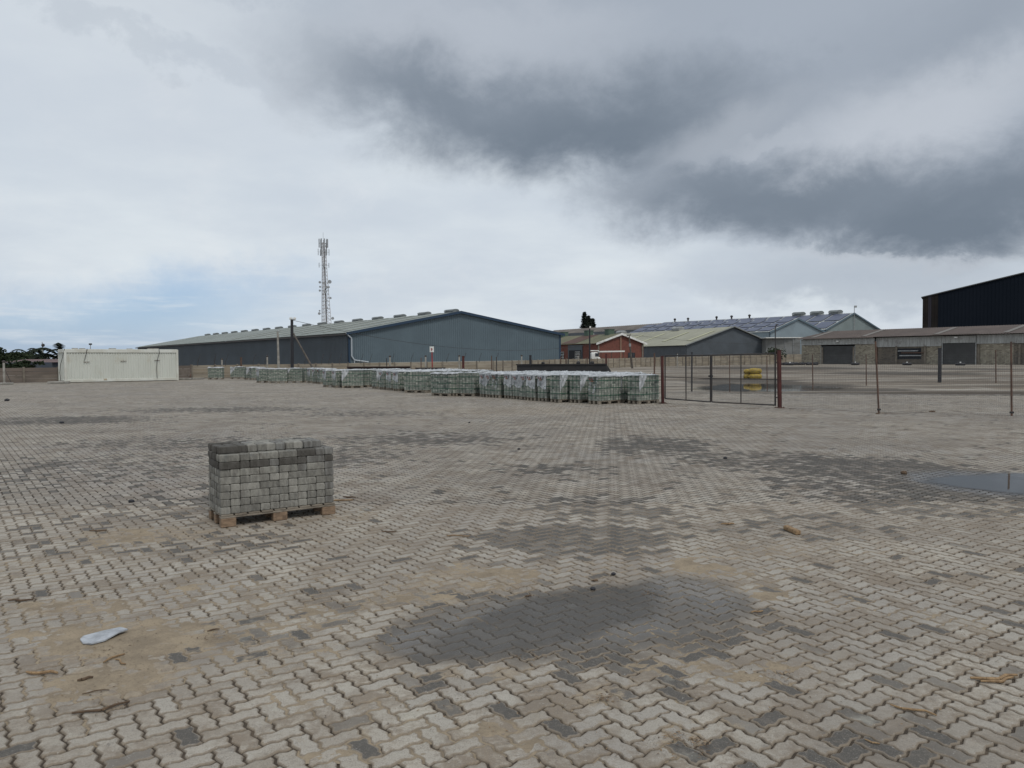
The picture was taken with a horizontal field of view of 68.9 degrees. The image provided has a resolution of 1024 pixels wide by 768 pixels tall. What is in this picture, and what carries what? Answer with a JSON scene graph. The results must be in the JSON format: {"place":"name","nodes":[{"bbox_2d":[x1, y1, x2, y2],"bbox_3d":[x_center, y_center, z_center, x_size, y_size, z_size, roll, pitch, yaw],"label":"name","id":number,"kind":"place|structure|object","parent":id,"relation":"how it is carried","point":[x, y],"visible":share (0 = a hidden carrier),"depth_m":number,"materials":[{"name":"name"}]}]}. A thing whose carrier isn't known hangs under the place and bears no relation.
{"place":"outdoors","nodes":[
{"label":"outdoors","id":0,"kind":"place"},
{"bbox_2d":[217,484,229,492],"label":"paving block","id":1,"kind":"object","parent":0,"point":[223,488],"depth_m":7.36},
{"bbox_2d":[219,476,239,484],"bbox_3d":[-2.808,0.955,7.417,0.203,0.073,0.099,-2,2,-34],"label":"paving block","id":2,"kind":"object","parent":1,"relation":"on","point":[229,480],"depth_m":7.38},
{"bbox_2d":[230,469,239,476],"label":"paving block","id":3,"kind":"object","parent":2,"relation":"on","point":[234,472],"depth_m":7.41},
{"bbox_2d":[219,461,239,469],"bbox_3d":[-2.805,0.807,7.407,0.203,0.073,0.100,-2,2,-34],"label":"paving block","id":4,"kind":"object","parent":3,"relation":"on","point":[228,465],"depth_m":7.37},
{"bbox_2d":[218,453,239,462],"bbox_3d":[-2.808,0.734,7.408,0.203,0.073,0.099,-2,2,-34],"label":"paving block","id":5,"kind":"object","parent":4,"relation":"on","point":[229,457],"depth_m":7.39,"materials":[{"name":"concrete"}]},
{"bbox_2d":[217,445,237,453],"bbox_3d":[-2.852,0.658,7.481,0.203,0.073,0.099,-1,3,-36],"label":"paving block","id":6,"kind":"object","parent":5,"relation":"on","point":[229,449],"depth_m":7.45,"materials":[{"name":"concrete"}]},
{"bbox_2d":[239,490,249,497],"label":"paving block","id":7,"kind":"object","parent":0,"point":[244,493],"depth_m":7.47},
{"bbox_2d":[239,482,259,489],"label":"paving block","id":8,"kind":"object","parent":7,"relation":"on","point":[250,486],"depth_m":7.49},
{"bbox_2d":[239,475,249,482],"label":"paving block","id":9,"kind":"object","parent":8,"relation":"on","point":[245,479],"depth_m":7.46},
{"bbox_2d":[239,467,258,475],"bbox_3d":[-2.648,0.877,7.520,0.203,0.073,0.100,-2,2,-34],"label":"paving block","id":10,"kind":"object","parent":9,"relation":"on","point":[250,471],"depth_m":7.48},
{"bbox_2d":[278,472,287,479],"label":"paving block","id":11,"kind":"object","parent":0,"point":[283,475],"depth_m":7.68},
{"bbox_2d":[278,464,297,471],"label":"paving block","id":12,"kind":"object","parent":11,"relation":"on","point":[288,468],"depth_m":7.70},
{"bbox_2d":[278,457,297,464],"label":"paving block","id":13,"kind":"object","parent":12,"relation":"on","point":[288,460],"depth_m":7.69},
{"bbox_2d":[278,449,296,457],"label":"paving block","id":14,"kind":"object","parent":13,"relation":"on","point":[287,453],"depth_m":7.70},
{"bbox_2d":[287,478,297,485],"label":"paving block","id":15,"kind":"object","parent":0,"point":[292,481],"depth_m":7.74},
{"bbox_2d":[288,470,306,478],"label":"paving block","id":16,"kind":"object","parent":15,"relation":"on","point":[298,474],"depth_m":7.75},
{"bbox_2d":[297,491,306,498],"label":"paving block","id":17,"kind":"object","parent":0,"point":[302,494],"depth_m":7.79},
{"bbox_2d":[297,483,315,491],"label":"paving block","id":18,"kind":"object","parent":17,"relation":"on","point":[306,487],"depth_m":7.81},
{"bbox_2d":[297,476,315,484],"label":"paving block","id":19,"kind":"object","parent":18,"relation":"on","point":[307,480],"depth_m":7.81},
{"bbox_2d":[297,456,306,463],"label":"paving block","id":20,"kind":"object","parent":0,"point":[302,459],"depth_m":7.78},
{"bbox_2d":[296,448,314,456],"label":"paving block","id":21,"kind":"object","parent":20,"relation":"on","point":[306,452],"depth_m":7.80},
{"bbox_2d":[315,490,324,496],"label":"paving block","id":22,"kind":"object","parent":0,"point":[320,493],"depth_m":7.90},
{"bbox_2d":[315,482,324,489],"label":"paving block","id":23,"kind":"object","parent":22,"relation":"on","point":[320,486],"depth_m":7.89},
{"bbox_2d":[315,475,333,482],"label":"paving block","id":24,"kind":"object","parent":23,"relation":"on","point":[325,478],"depth_m":7.92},
{"bbox_2d":[306,469,324,476],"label":"paving block","id":25,"kind":"object","parent":24,"relation":"on","point":[315,472],"depth_m":7.86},
{"bbox_2d":[305,462,324,469],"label":"paving block","id":26,"kind":"object","parent":25,"relation":"on","point":[315,465],"depth_m":7.86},
{"bbox_2d":[305,455,323,462],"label":"paving block","id":27,"kind":"object","parent":26,"relation":"on","point":[315,458],"depth_m":7.86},
{"bbox_2d":[137,309,564,367],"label":"warehouse","id":28,"kind":"structure","parent":0,"point":[459,331],"depth_m":145.53,"materials":[{"name":"grey"}]},
{"bbox_2d":[0,493,993,763],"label":"sand","id":29,"kind":"structure","parent":0,"point":[144,641],"depth_m":4.35,"materials":[{"name":"sand"}]},
{"bbox_2d":[80,627,127,644],"bbox_3d":[-2.436,1.496,4.451,0.171,0.020,0.250,1,3,40],"label":"crumpled plastic bag","id":30,"kind":"object","parent":29,"relation":"on","point":[98,637],"visible":1,"depth_m":4.43,"materials":[{"name":"plastic"}]},
{"bbox_2d":[0,364,1023,767],"bbox_3d":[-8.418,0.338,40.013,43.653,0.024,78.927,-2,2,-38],"label":"paving","id":31,"kind":"structure","parent":0,"point":[546,529],"depth_m":5.43,"materials":[{"name":"concrete"}]},
{"bbox_2d":[0,359,44,371],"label":"hedge","id":32,"kind":"object","parent":31,"relation":"on","point":[23,363],"visible":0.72,"depth_m":71.91,"materials":[{"name":"green plant"}]},
{"bbox_2d":[5,359,57,367],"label":"tin roofed house","id":33,"kind":"structure","parent":31,"relation":"on","point":[51,363],"depth_m":92.61,"materials":[{"name":"grey metal"}]},
{"bbox_2d":[26,670,57,674],"bbox_3d":[-2.475,1.517,3.929,0.174,0.019,0.035,0,2,-2],"label":"stick","id":34,"kind":"object","parent":31,"relation":"on","point":[40,672],"visible":1,"depth_m":3.92,"materials":[{"name":"brown wood"}]},
{"bbox_2d":[23,343,64,358],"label":"palm tree","id":35,"kind":"object","parent":31,"relation":"on","point":[59,345],"visible":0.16,"depth_m":98.57,"materials":[{"name":"green plant"}]},
{"bbox_2d":[0,365,190,382],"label":"precast wall","id":36,"kind":"structure","parent":31,"relation":"on","point":[33,375],"depth_m":57.49,"materials":[{"name":"brown concrete"}]},
{"bbox_2d":[72,700,129,713],"bbox_3d":[-1.938,1.531,3.522,0.242,0.015,0.048,-1,2,-30],"label":"stick","id":37,"kind":"object","parent":31,"relation":"on","point":[99,710],"visible":1,"depth_m":3.50,"materials":[{"name":"wood"}]},
{"bbox_2d":[58,348,178,381],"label":"shipping container","id":38,"kind":"object","parent":31,"relation":"on","point":[110,364],"visible":0.95,"depth_m":58.22,"materials":[{"name":"metal"}]},
{"bbox_2d":[207,367,223,378],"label":"paver pallet","id":39,"kind":"object","parent":31,"relation":"on","point":[215,372],"visible":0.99,"depth_m":63.79,"materials":[{"name":"grey concrete"}]},
{"bbox_2d":[230,366,243,378],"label":"paver pallet","id":40,"kind":"object","parent":31,"relation":"on","point":[237,372],"visible":0.84,"depth_m":65.43,"materials":[{"name":"grey concrete"}]},
{"bbox_2d":[249,367,265,379],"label":"paver pallet","id":41,"kind":"object","parent":31,"relation":"on","point":[252,373],"visible":0.6,"depth_m":62.17,"materials":[{"name":"grey concrete"}]},
{"bbox_2d":[256,368,268,382],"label":"paver pallet","id":42,"kind":"object","parent":31,"relation":"on","point":[262,374],"visible":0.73,"depth_m":53.79,"materials":[{"name":"grey concrete"}]},
{"bbox_2d":[208,502,334,527],"bbox_3d":[-2.527,1.333,7.886,1.172,0.125,0.577,-2,2,-34],"label":"wooden pallet","id":43,"kind":"object","parent":31,"relation":"on","point":[229,520],"visible":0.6,"depth_m":7.64,"materials":[{"name":"brown wood"}]},
{"bbox_2d":[240,504,259,512],"bbox_3d":[-2.648,1.246,7.533,0.202,0.073,0.098,-2,2,-34],"label":"paving block","id":44,"kind":"object","parent":43,"relation":"on","point":[250,507],"depth_m":7.50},
{"bbox_2d":[259,503,269,509],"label":"paving block","id":45,"kind":"object","parent":43,"relation":"on","point":[264,506],"depth_m":7.58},
{"bbox_2d":[250,495,269,503],"bbox_3d":[-2.564,1.170,7.581,0.203,0.073,0.099,-2,2,-34],"label":"paving block","id":46,"kind":"object","parent":45,"relation":"on","point":[259,499],"depth_m":7.54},
{"bbox_2d":[249,488,268,496],"bbox_3d":[-2.569,1.096,7.583,0.203,0.073,0.099,-2,2,-34],"label":"paving block","id":47,"kind":"object","parent":46,"relation":"on","point":[259,492],"depth_m":7.54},
{"bbox_2d":[279,499,297,507],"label":"paving block","id":48,"kind":"object","parent":43,"relation":"on","point":[288,503],"depth_m":7.71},
{"bbox_2d":[278,493,288,500],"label":"paving block","id":49,"kind":"object","parent":48,"relation":"on","point":[284,497],"depth_m":7.68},
{"bbox_2d":[269,486,288,494],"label":"paving block","id":50,"kind":"object","parent":49,"relation":"on","point":[278,490],"depth_m":7.65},
{"bbox_2d":[259,480,278,488],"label":"paving block","id":51,"kind":"object","parent":50,"relation":"on","point":[269,484],"depth_m":7.60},
{"bbox_2d":[249,474,268,481],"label":"paving block","id":52,"kind":"object","parent":51,"relation":"on","point":[259,477],"depth_m":7.54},
{"bbox_2d":[269,473,278,480],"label":"paving block","id":53,"kind":"object","parent":51,"relation":"on","point":[273,476],"depth_m":7.62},
{"bbox_2d":[259,465,278,473],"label":"paving block","id":54,"kind":"object","parent":53,"relation":"on","point":[268,469],"depth_m":7.58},
{"bbox_2d":[249,459,268,467],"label":"paving block","id":55,"kind":"object","parent":54,"relation":"on","point":[259,463],"depth_m":7.53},
{"bbox_2d":[269,458,278,465],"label":"paving block","id":56,"kind":"object","parent":54,"relation":"on","point":[274,462],"depth_m":7.62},
{"bbox_2d":[258,451,278,458],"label":"paving block","id":57,"kind":"object","parent":56,"relation":"on","point":[268,454],"depth_m":7.59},
{"bbox_2d":[269,368,287,382],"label":"paver pallet","id":58,"kind":"object","parent":31,"relation":"on","point":[278,375],"visible":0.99,"depth_m":52.63,"materials":[{"name":"grey concrete"}]},
{"bbox_2d":[287,368,302,382],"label":"paver pallet","id":59,"kind":"object","parent":31,"relation":"on","point":[294,375],"visible":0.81,"depth_m":53.34,"materials":[{"name":"grey concrete"}]},
{"bbox_2d":[289,317,312,367],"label":"floodlight pole","id":60,"kind":"object","parent":31,"relation":"on","point":[291,319],"visible":0.93,"depth_m":65.80,"materials":[{"name":"black"}]},
{"bbox_2d":[318,238,333,323],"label":"telecom mast","id":61,"kind":"object","parent":31,"relation":"on","point":[324,268],"visible":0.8,"depth_m":298.02,"materials":[{"name":"metal"}]},
{"bbox_2d":[317,368,335,383],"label":"paver pallet","id":62,"kind":"object","parent":31,"relation":"on","point":[319,376],"visible":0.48,"depth_m":50.45,"materials":[{"name":"grey concrete"}]},
{"bbox_2d":[322,369,343,386],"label":"paver pallet","id":63,"kind":"object","parent":31,"relation":"on","point":[327,377],"visible":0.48,"depth_m":44.59,"materials":[{"name":"grey concrete"}]},
{"bbox_2d":[332,369,347,387],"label":"paver pallet","id":64,"kind":"object","parent":31,"relation":"on","point":[336,378],"visible":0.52,"depth_m":43.69,"materials":[{"name":"grey concrete"}]},
{"bbox_2d":[191,361,511,377],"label":"precast wall","id":65,"kind":"structure","parent":31,"relation":"on","point":[200,373],"depth_m":81.91,"materials":[{"name":"concrete"}]},
{"bbox_2d":[342,369,363,387],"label":"paver pallet","id":66,"kind":"object","parent":31,"relation":"on","point":[352,378],"visible":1,"depth_m":43.24,"materials":[{"name":"grey concrete"}]},
{"bbox_2d":[349,369,369,386],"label":"paver pallet","id":67,"kind":"object","parent":31,"relation":"on","point":[367,377],"visible":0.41,"depth_m":44.08,"materials":[{"name":"grey concrete"}]},
{"bbox_2d":[347,366,410,368],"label":"steel section","id":68,"kind":"object","parent":31,"relation":"on","point":[380,367],"visible":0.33,"depth_m":52.96,"materials":[{"name":"metal"}]},
{"bbox_2d":[371,369,391,388],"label":"paver pallet","id":69,"kind":"object","parent":31,"relation":"on","point":[375,379],"visible":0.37,"depth_m":41.81,"materials":[{"name":"grey concrete"}]},
{"bbox_2d":[378,370,392,389],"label":"paver pallet","id":70,"kind":"object","parent":31,"relation":"on","point":[382,379],"visible":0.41,"depth_m":40.56,"materials":[{"name":"grey concrete"}]},
{"bbox_2d":[386,370,405,389],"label":"paver pallet","id":71,"kind":"object","parent":31,"relation":"on","point":[389,380],"visible":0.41,"depth_m":39.56,"materials":[{"name":"grey concrete"}]},
{"bbox_2d":[392,370,415,390],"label":"paver pallet","id":72,"kind":"object","parent":31,"relation":"on","point":[398,380],"visible":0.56,"depth_m":38.49,"materials":[{"name":"grey concrete"}]},
{"bbox_2d":[404,371,430,392],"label":"paver pallet","id":73,"kind":"object","parent":31,"relation":"on","point":[417,381],"visible":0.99,"depth_m":36.55,"materials":[{"name":"grey concrete"}]},
{"bbox_2d":[430,372,457,395],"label":"paver pallet","id":74,"kind":"object","parent":31,"relation":"on","point":[444,384],"visible":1,"depth_m":33.15,"materials":[{"name":"grey concrete"}]},
{"bbox_2d":[455,371,479,395],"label":"paver pallet","id":75,"kind":"object","parent":31,"relation":"on","point":[468,384],"visible":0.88,"depth_m":32.97,"materials":[{"name":"grey concrete"}]},
{"bbox_2d":[479,372,494,396],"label":"paver pallet","id":76,"kind":"object","parent":31,"relation":"on","point":[482,385],"visible":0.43,"depth_m":32.28,"materials":[{"name":"grey concrete"}]},
{"bbox_2d":[485,372,502,396],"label":"paver pallet","id":77,"kind":"object","parent":31,"relation":"on","point":[488,381],"visible":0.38,"depth_m":31.82,"materials":[{"name":"grey concrete"}]},
{"bbox_2d":[491,372,517,397],"bbox_3d":[-0.240,0.025,31.807,1.283,1.086,0.576,-2,3,-42],"label":"paver pallet","id":78,"kind":"object","parent":31,"relation":"on","point":[498,385],"visible":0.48,"depth_m":31.35,"materials":[{"name":"grey concrete"}]},
{"bbox_2d":[503,372,527,398],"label":"paver pallet","id":79,"kind":"object","parent":31,"relation":"on","point":[508,391],"visible":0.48,"depth_m":30.85,"materials":[{"name":"grey concrete"}]},
{"bbox_2d":[512,372,534,398],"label":"paver pallet","id":80,"kind":"object","parent":31,"relation":"on","point":[516,385],"visible":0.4,"depth_m":30.28,"materials":[{"name":"grey concrete"}]},
{"bbox_2d":[520,372,539,399],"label":"paver pallet","id":81,"kind":"object","parent":31,"relation":"on","point":[523,390],"visible":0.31,"depth_m":29.79,"materials":[{"name":"grey concrete"}]},
{"bbox_2d":[40,502,1020,767],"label":"leaf litter","id":82,"kind":"object","parent":31,"relation":"on","point":[692,738],"visible":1,"depth_m":3.76,"materials":[{"name":"brown plant"}]},
{"bbox_2d":[526,373,553,400],"bbox_3d":[1.184,0.097,29.597,1.283,1.078,0.575,-2,3,-42],"label":"paver pallet","id":83,"kind":"object","parent":31,"relation":"on","point":[532,387],"visible":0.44,"depth_m":29.14,"materials":[{"name":"grey concrete"}]},
{"bbox_2d":[537,373,563,401],"bbox_3d":[1.610,0.113,29.087,1.283,1.078,0.575,-2,3,-41],"label":"paver pallet","id":84,"kind":"object","parent":31,"relation":"on","point":[543,384],"visible":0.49,"depth_m":28.62,"materials":[{"name":"grey concrete"}]},
{"bbox_2d":[516,361,610,371],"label":"truck body","id":85,"kind":"object","parent":31,"relation":"on","point":[577,366],"visible":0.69,"depth_m":46.95,"materials":[{"name":"black metal"}]},
{"bbox_2d":[550,373,576,402],"bbox_3d":[2.065,0.125,28.284,1.231,1.103,0.544,-2,3,-40],"label":"paver pallet","id":86,"kind":"object","parent":31,"relation":"on","point":[559,388],"visible":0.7,"depth_m":27.91,"materials":[{"name":"grey concrete"}]},
{"bbox_2d":[578,312,588,328],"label":"norfolk pine","id":87,"kind":"object","parent":31,"relation":"on","point":[585,322],"visible":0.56,"depth_m":418.01,"materials":[{"name":"green plant"}]},
{"bbox_2d":[569,373,598,402],"bbox_3d":[2.773,0.130,28.035,1.231,1.103,0.544,-2,3,-42],"label":"paver pallet","id":88,"kind":"object","parent":31,"relation":"on","point":[578,393],"visible":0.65,"depth_m":27.63,"materials":[{"name":"grey concrete"}]},
{"bbox_2d":[560,329,646,364],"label":"brick workshop","id":89,"kind":"structure","parent":31,"relation":"on","point":[571,351],"depth_m":175.27,"materials":[{"name":"red brick"}]},
{"bbox_2d":[588,374,621,403],"bbox_3d":[3.366,0.166,27.128,1.283,1.086,0.576,-2,3,-42],"label":"paver pallet","id":90,"kind":"object","parent":31,"relation":"on","point":[604,388],"visible":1,"depth_m":26.84,"materials":[{"name":"grey concrete"}]},
{"bbox_2d":[618,373,635,402],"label":"paver pallet","id":91,"kind":"object","parent":31,"relation":"on","point":[624,388],"visible":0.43,"depth_m":27.44,"materials":[{"name":"grey concrete"}]},
{"bbox_2d":[627,373,659,403],"bbox_3d":[4.793,0.149,27.169,1.231,1.103,0.544,-2,3,-43],"label":"paver pallet","id":92,"kind":"object","parent":31,"relation":"on","point":[643,388],"visible":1,"depth_m":26.88,"materials":[{"name":"grey concrete"}]},
{"bbox_2d":[511,354,801,370],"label":"precast wall","id":93,"kind":"structure","parent":31,"relation":"on","point":[649,361],"depth_m":149.59,"materials":[{"name":"concrete"}]},
{"bbox_2d":[660,356,666,403],"bbox_3d":[5.445,-0.155,26.968,0.228,1.719,0.228,-1,2,-11],"label":"gate post","id":94,"kind":"object","parent":31,"relation":"on","point":[662,380],"visible":0.97,"depth_m":26.93,"materials":[{"name":"metal"}]},
{"bbox_2d":[664,354,712,402],"bbox_3d":[6.121,-0.202,26.033,1.815,1.644,0.136,1,2,38],"label":"gate leaf","id":95,"kind":"object","parent":94,"relation":"attached to","point":[685,377],"visible":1,"depth_m":26.07,"materials":[{"name":"metal"}]},
{"bbox_2d":[593,326,761,363],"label":"storage shed","id":96,"kind":"structure","parent":31,"relation":"on","point":[728,339],"depth_m":189.64,"materials":[{"name":"grey"}]},
{"bbox_2d":[631,318,825,354],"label":"solar hall","id":97,"kind":"structure","parent":31,"relation":"on","point":[794,327],"depth_m":209.58,"materials":[{"name":"grey metal"}]},
{"bbox_2d":[774,350,784,407],"bbox_3d":[8.700,-0.161,24.244,0.245,1.885,0.245,-1,2,-11],"label":"gate post","id":98,"kind":"object","parent":31,"relation":"on","point":[779,390],"visible":1,"depth_m":24.20,"materials":[{"name":"metal"}]},
{"bbox_2d":[711,353,777,405],"bbox_3d":[7.770,-0.167,24.927,2.246,1.743,0.208,1,2,33],"label":"gate leaf","id":99,"kind":"object","parent":98,"relation":"attached to","point":[741,376],"visible":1,"depth_m":24.94,"materials":[{"name":"metal"}]},
{"bbox_2d":[759,337,801,359],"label":"lean to","id":100,"kind":"object","parent":31,"relation":"on","point":[789,345],"visible":0.51,"depth_m":186.67,"materials":[{"name":"white paint"}]},
{"bbox_2d":[783,525,800,534],"bbox_3d":[2.640,1.376,7.041,0.055,0.042,0.239,-1,2,-8],"label":"timber offcut","id":101,"kind":"object","parent":31,"relation":"on","point":[793,530],"visible":1,"depth_m":7.01,"materials":[{"name":"brown wood"}]},
{"bbox_2d":[659,392,1023,395],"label":"kerb","id":102,"kind":"structure","parent":31,"relation":"on","point":[841,393],"depth_m":33.41,"materials":[{"name":"concrete"}]},
{"bbox_2d":[685,350,1009,391],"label":"fence","id":103,"kind":"object","parent":31,"relation":"on","point":[996,380],"visible":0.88,"depth_m":42.88,"materials":[{"name":"metal"}]},
{"bbox_2d":[781,341,1023,415],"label":"fence","id":104,"kind":"object","parent":31,"relation":"on","point":[1011,404],"visible":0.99,"depth_m":21.59,"materials":[{"name":"metal"}]},
{"bbox_2d":[798,324,1023,364],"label":"block building","id":105,"kind":"structure","parent":31,"relation":"on","point":[922,345],"depth_m":157.07,"materials":[{"name":"grey"}]},
{"bbox_2d":[890,704,936,715],"bbox_3d":[1.865,1.514,3.473,0.192,0.013,0.032,1,2,27],"label":"stick","id":106,"kind":"object","parent":31,"relation":"on","point":[913,709],"visible":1,"depth_m":3.47,"materials":[{"name":"brown wood"}]},
{"bbox_2d":[938,348,941,381],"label":"fence post","id":107,"kind":"object","parent":31,"relation":"on","point":[940,363],"visible":1,"depth_m":47.34,"materials":[{"name":"black"}]},
{"bbox_2d":[970,673,1017,679],"bbox_3d":[2.467,1.496,3.804,0.263,0.022,0.050,-1,2,-7],"label":"stick","id":108,"kind":"object","parent":31,"relation":"on","point":[993,678],"visible":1,"depth_m":3.79,"materials":[{"name":"brown wood"}]},
{"bbox_2d":[0,0,1023,358],"label":"sky","id":109,"kind":"structure","parent":0,"point":[171,170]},
{"bbox_2d":[554,323,661,335],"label":"old hall","id":110,"kind":"structure","parent":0,"point":[597,330],"depth_m":361.98,"materials":[{"name":"metal"}]},
{"bbox_2d":[662,306,879,331],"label":"solar hall","id":111,"kind":"structure","parent":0,"point":[836,320],"depth_m":230.22,"materials":[{"name":"blue metal"}]},
{"bbox_2d":[697,384,851,391],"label":"water","id":112,"kind":"structure","parent":0,"point":[723,387],"depth_m":40.24,"materials":[{"name":"liquid"}]},
{"bbox_2d":[921,272,1023,327],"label":"black hall","id":113,"kind":"structure","parent":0,"point":[998,301],"depth_m":209.62,"materials":[{"name":"black"}]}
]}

